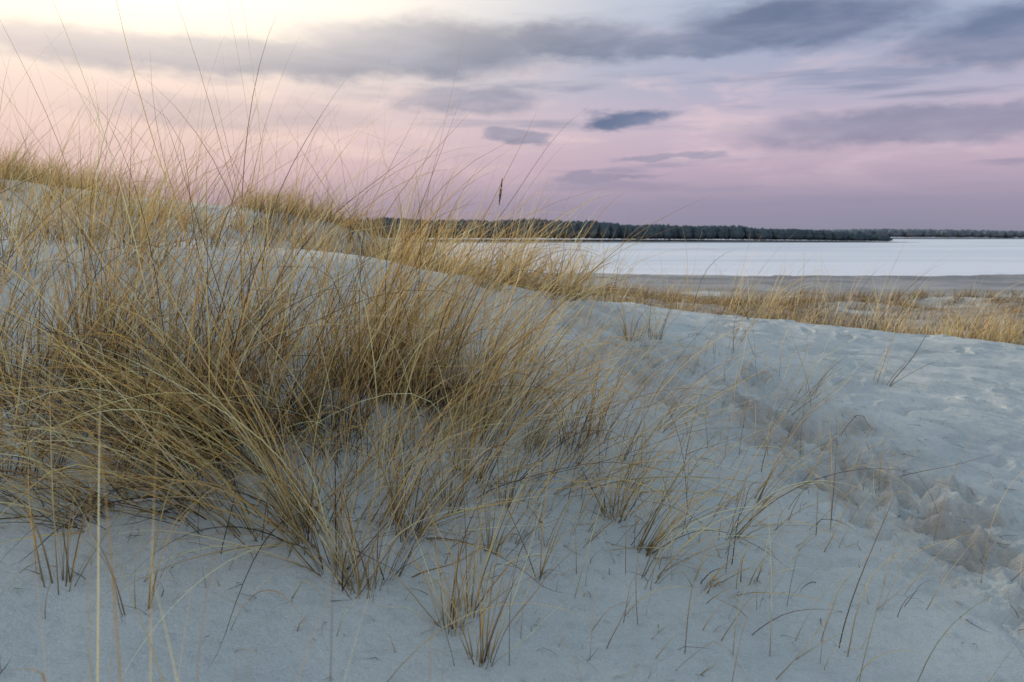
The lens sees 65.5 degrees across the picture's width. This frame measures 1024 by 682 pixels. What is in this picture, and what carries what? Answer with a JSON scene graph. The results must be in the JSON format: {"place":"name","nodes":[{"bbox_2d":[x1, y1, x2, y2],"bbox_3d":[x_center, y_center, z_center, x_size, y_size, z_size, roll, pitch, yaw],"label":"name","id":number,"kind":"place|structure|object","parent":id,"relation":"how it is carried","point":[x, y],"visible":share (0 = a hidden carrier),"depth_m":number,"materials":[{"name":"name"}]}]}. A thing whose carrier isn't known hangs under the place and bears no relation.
{"place":"outdoors","nodes":[
{"label":"outdoors","id":0,"kind":"place"},
{"bbox_2d":[8,347,444,681],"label":"marram grass","id":1,"kind":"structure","parent":0,"point":[115,616],"depth_m":1.21,"materials":[{"name":"beige plant"}]},
{"bbox_2d":[0,0,832,678],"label":"marram grass","id":2,"kind":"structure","parent":0,"point":[218,380],"depth_m":3.68,"materials":[{"name":"beige plant"}]},
{"bbox_2d":[0,169,1023,681],"bbox_3d":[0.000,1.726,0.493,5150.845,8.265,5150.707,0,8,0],"label":"sand dune ground","id":3,"kind":"structure","parent":0,"point":[986,375],"depth_m":3.40,"materials":[{"name":"white sand"}]},
{"bbox_2d":[0,380,169,594],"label":"marram grass tussock","id":4,"kind":"object","parent":3,"relation":"on","point":[67,553],"visible":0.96,"depth_m":2.64,"materials":[{"name":"brown plant"}]},
{"bbox_2d":[28,451,227,620],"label":"marram grass tussock","id":5,"kind":"object","parent":3,"relation":"on","point":[149,600],"visible":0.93,"depth_m":2.57,"materials":[{"name":"brown plant"}]},
{"bbox_2d":[143,287,411,543],"bbox_3d":[-0.917,0.249,3.091,0.978,1.033,1.010,-6,9,-37],"label":"marram grass tussock","id":6,"kind":"object","parent":3,"relation":"on","point":[287,505],"visible":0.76,"depth_m":3.01,"materials":[{"name":"brown plant"}]},
{"bbox_2d":[86,357,532,576],"bbox_3d":[-0.838,0.454,2.719,1.123,0.842,1.546,-7,10,-44],"label":"marram grass tussock","id":7,"kind":"object","parent":3,"relation":"on","point":[316,543],"visible":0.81,"depth_m":2.85,"materials":[{"name":"brown plant"}]},
{"bbox_2d":[0,59,644,312],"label":"marram grass","id":8,"kind":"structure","parent":3,"relation":"on","point":[17,171],"depth_m":7.41,"materials":[{"name":"beige plant"}]},
{"bbox_2d":[166,355,483,598],"bbox_3d":[-0.633,0.466,2.815,0.989,0.862,1.044,-2,8,-16],"label":"marram grass tussock","id":9,"kind":"object","parent":3,"relation":"on","point":[346,576],"visible":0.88,"depth_m":2.80,"materials":[{"name":"brown plant"}]},
{"bbox_2d":[356,457,535,636],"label":"marram grass tussock","id":10,"kind":"object","parent":3,"relation":"on","point":[454,593],"visible":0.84,"depth_m":2.69,"materials":[{"name":"brown plant"}]},
{"bbox_2d":[296,308,609,542],"bbox_3d":[-0.299,0.335,3.026,1.317,0.962,0.867,-5,9,-32],"label":"marram grass tussock","id":11,"kind":"object","parent":3,"relation":"on","point":[422,517],"visible":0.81,"depth_m":3.14,"materials":[{"name":"brown plant"}]},
{"bbox_2d":[281,250,635,484],"bbox_3d":[-0.154,0.153,3.419,1.746,1.104,1.015,-5,9,-32],"label":"marram grass tussock","id":12,"kind":"object","parent":3,"relation":"on","point":[458,459],"visible":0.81,"depth_m":3.67,"materials":[{"name":"beige plant"}]},
{"bbox_2d":[401,446,554,617],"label":"marram grass tussock","id":13,"kind":"object","parent":3,"relation":"on","point":[484,569],"visible":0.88,"depth_m":2.78,"materials":[{"name":"brown plant"}]},
{"bbox_2d":[371,221,590,369],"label":"marram grass tussock","id":14,"kind":"object","parent":3,"relation":"on","point":[506,309],"visible":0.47,"depth_m":4.93,"materials":[{"name":"beige plant"}]},
{"bbox_2d":[388,466,582,667],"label":"marram grass tussock","id":15,"kind":"object","parent":3,"relation":"on","point":[482,659],"visible":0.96,"depth_m":2.50,"materials":[{"name":"brown plant"}]},
{"bbox_2d":[329,333,644,585],"bbox_3d":[-0.132,0.356,3.208,1.284,0.892,1.202,0,8,0],"label":"marram grass tussock","id":16,"kind":"object","parent":3,"relation":"on","point":[466,476],"visible":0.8,"depth_m":3.37,"materials":[{"name":"brown plant"}]},
{"bbox_2d":[476,179,502,373],"bbox_3d":[-0.138,-0.318,4.567,0.171,1.220,0.015,-1,8,-9],"label":"seed head culm","id":17,"kind":"object","parent":3,"relation":"on","point":[500,190],"visible":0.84,"depth_m":4.52,"materials":[{"name":"brown plant"}]},
{"bbox_2d":[424,219,604,447],"bbox_3d":[0.037,-0.067,4.162,0.944,1.198,1.433,0,8,0],"label":"marram grass tussock","id":18,"kind":"object","parent":3,"relation":"on","point":[492,386],"visible":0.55,"depth_m":4.04,"materials":[{"name":"beige plant"}]},
{"bbox_2d":[442,345,591,509],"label":"marram grass tussock","id":19,"kind":"object","parent":3,"relation":"on","point":[512,492],"visible":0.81,"depth_m":3.52,"materials":[{"name":"brown plant"}]},
{"bbox_2d":[470,401,567,554],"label":"marram grass tussock","id":20,"kind":"object","parent":3,"relation":"on","point":[488,534],"visible":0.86,"depth_m":3.22,"materials":[{"name":"brown plant"}]},
{"bbox_2d":[23,183,1023,681],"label":"sparse grass shoots","id":21,"kind":"object","parent":3,"relation":"on","point":[687,487],"visible":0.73,"depth_m":3.54,"materials":[{"name":"brown plant"}]},
{"bbox_2d":[472,249,627,415],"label":"marram grass tussock","id":22,"kind":"object","parent":3,"relation":"on","point":[530,401],"visible":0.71,"depth_m":4.50,"materials":[{"name":"beige plant"}]},
{"bbox_2d":[463,435,639,580],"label":"marram grass tussock","id":23,"kind":"object","parent":3,"relation":"on","point":[541,572],"visible":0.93,"depth_m":3.11,"materials":[{"name":"brown plant"}]},
{"bbox_2d":[440,297,671,482],"bbox_3d":[0.265,0.232,3.894,0.616,0.984,1.573,6,10,38],"label":"marram grass tussock","id":24,"kind":"object","parent":3,"relation":"on","point":[572,403],"visible":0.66,"depth_m":4.07,"materials":[{"name":"beige plant"}]},
{"bbox_2d":[501,228,668,367],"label":"marram grass tussock","id":25,"kind":"object","parent":3,"relation":"on","point":[554,320],"visible":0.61,"depth_m":5.29,"materials":[{"name":"beige plant"}]},
{"bbox_2d":[525,327,667,452],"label":"marram grass tussock","id":26,"kind":"object","parent":3,"relation":"on","point":[589,410],"visible":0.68,"depth_m":4.25,"materials":[{"name":"beige plant"}]},
{"bbox_2d":[547,326,679,442],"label":"marram grass tussock","id":27,"kind":"object","parent":3,"relation":"on","point":[611,395],"visible":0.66,"depth_m":4.37,"materials":[{"name":"beige plant"}]},
{"bbox_2d":[561,263,683,394],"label":"marram grass tussock","id":28,"kind":"object","parent":3,"relation":"on","point":[606,340],"visible":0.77,"depth_m":5.36,"materials":[{"name":"beige plant"}]},
{"bbox_2d":[560,434,690,522],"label":"marram grass tussock","id":29,"kind":"object","parent":3,"relation":"on","point":[623,501],"visible":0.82,"depth_m":3.60,"materials":[{"name":"brown plant"}]},
{"bbox_2d":[231,178,1023,344],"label":"dry beach grass","id":30,"kind":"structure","parent":3,"relation":"on","point":[712,302],"depth_m":20.44,"materials":[{"name":"beige plant"}]},
{"bbox_2d":[611,287,685,340],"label":"marram grass tussock","id":31,"kind":"object","parent":3,"relation":"on","point":[623,318],"visible":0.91,"depth_m":6.28,"materials":[{"name":"beige plant"}]},
{"bbox_2d":[634,281,687,339],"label":"marram grass tussock","id":32,"kind":"object","parent":3,"relation":"on","point":[655,327],"visible":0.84,"depth_m":6.43,"materials":[{"name":"beige plant"}]},
{"bbox_2d":[601,390,775,516],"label":"marram grass tussock","id":33,"kind":"object","parent":3,"relation":"on","point":[667,469],"visible":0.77,"depth_m":3.92,"materials":[{"name":"brown plant"}]},
{"bbox_2d":[637,393,792,604],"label":"marram grass tussock","id":34,"kind":"object","parent":3,"relation":"on","point":[662,536],"visible":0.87,"depth_m":3.36,"materials":[{"name":"brown plant"}]},
{"bbox_2d":[664,546,775,593],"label":"marram grass tussock","id":35,"kind":"object","parent":3,"relation":"on","point":[715,574],"visible":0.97,"depth_m":3.13,"materials":[{"name":"brown plant"}]},
{"bbox_2d":[655,340,806,432],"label":"marram grass tussock","id":36,"kind":"object","parent":3,"relation":"on","point":[665,428],"visible":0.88,"depth_m":4.68,"materials":[{"name":"beige plant"}]},
{"bbox_2d":[732,488,744,563],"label":"bare stalk","id":37,"kind":"object","parent":3,"relation":"on","point":[735,534],"visible":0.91,"depth_m":3.36,"materials":[{"name":"brown plant"}]},
{"bbox_2d":[726,279,782,341],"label":"marram grass tussock","id":38,"kind":"object","parent":3,"relation":"on","point":[747,314],"visible":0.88,"depth_m":6.83,"materials":[{"name":"beige plant"}]},
{"bbox_2d":[740,519,777,584],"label":"marram grass tussock","id":39,"kind":"object","parent":3,"relation":"on","point":[757,577],"visible":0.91,"depth_m":3.25,"materials":[{"name":"brown plant"}]},
{"bbox_2d":[725,360,919,565],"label":"marram grass tussock","id":40,"kind":"object","parent":3,"relation":"on","point":[749,521],"visible":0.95,"depth_m":3.56,"materials":[{"name":"brown plant"}]},
{"bbox_2d":[754,407,896,503],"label":"marram grass tussock","id":41,"kind":"object","parent":3,"relation":"on","point":[770,475],"visible":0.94,"depth_m":4.02,"materials":[{"name":"brown plant"}]},
{"bbox_2d":[774,337,882,422],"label":"marram grass tussock","id":42,"kind":"object","parent":3,"relation":"on","point":[820,393],"visible":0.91,"depth_m":5.19,"materials":[{"name":"beige plant"}]},
{"bbox_2d":[775,340,884,401],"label":"marram grass tussock","id":43,"kind":"object","parent":3,"relation":"on","point":[823,374],"visible":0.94,"depth_m":5.65,"materials":[{"name":"beige plant"}]},
{"bbox_2d":[873,318,948,385],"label":"marram grass tussock","id":44,"kind":"object","parent":3,"relation":"on","point":[891,384],"visible":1,"depth_m":6.31,"materials":[{"name":"beige plant"}]},
{"bbox_2d":[0,266,1023,681],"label":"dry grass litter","id":45,"kind":"object","parent":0,"point":[544,514],"visible":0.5,"depth_m":3.34,"materials":[{"name":"brown plant"}]},
{"bbox_2d":[0,0,1023,230],"label":"sky","id":46,"kind":"structure","parent":0,"point":[792,114],"materials":[{"name":"purple"}]},
{"bbox_2d":[391,239,928,242],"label":"shore","id":47,"kind":"structure","parent":0,"point":[684,241],"depth_m":553.21,"materials":[{"name":"grey sand"}]},
{"bbox_2d":[342,217,892,240],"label":"forest","id":48,"kind":"object","parent":47,"relation":"on","point":[607,230],"visible":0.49,"depth_m":555.30,"materials":[{"name":"green plant"}]},
{"bbox_2d":[386,237,1023,275],"bbox_3d":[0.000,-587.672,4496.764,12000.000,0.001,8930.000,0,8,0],"label":"frozen lake water","id":49,"kind":"structure","parent":0,"point":[968,257],"depth_m":161.77,"materials":[{"name":"white ice"}]},
{"bbox_2d":[537,200,1023,345],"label":"marram grass","id":50,"kind":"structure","parent":0,"point":[996,338],"depth_m":9.89,"materials":[{"name":"beige plant"}]},
{"bbox_2d":[892,238,1023,238],"bbox_3d":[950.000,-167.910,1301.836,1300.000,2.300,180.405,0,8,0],"label":"shore","id":51,"kind":"structure","parent":0,"point":[957,238],"depth_m":1234.10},
{"bbox_2d":[812,228,1023,237],"bbox_3d":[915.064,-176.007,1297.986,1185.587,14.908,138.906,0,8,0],"label":"forest","id":52,"kind":"object","parent":51,"relation":"on","point":[938,233],"visible":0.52,"depth_m":1242.15,"materials":[{"name":"plant"}]}
]}

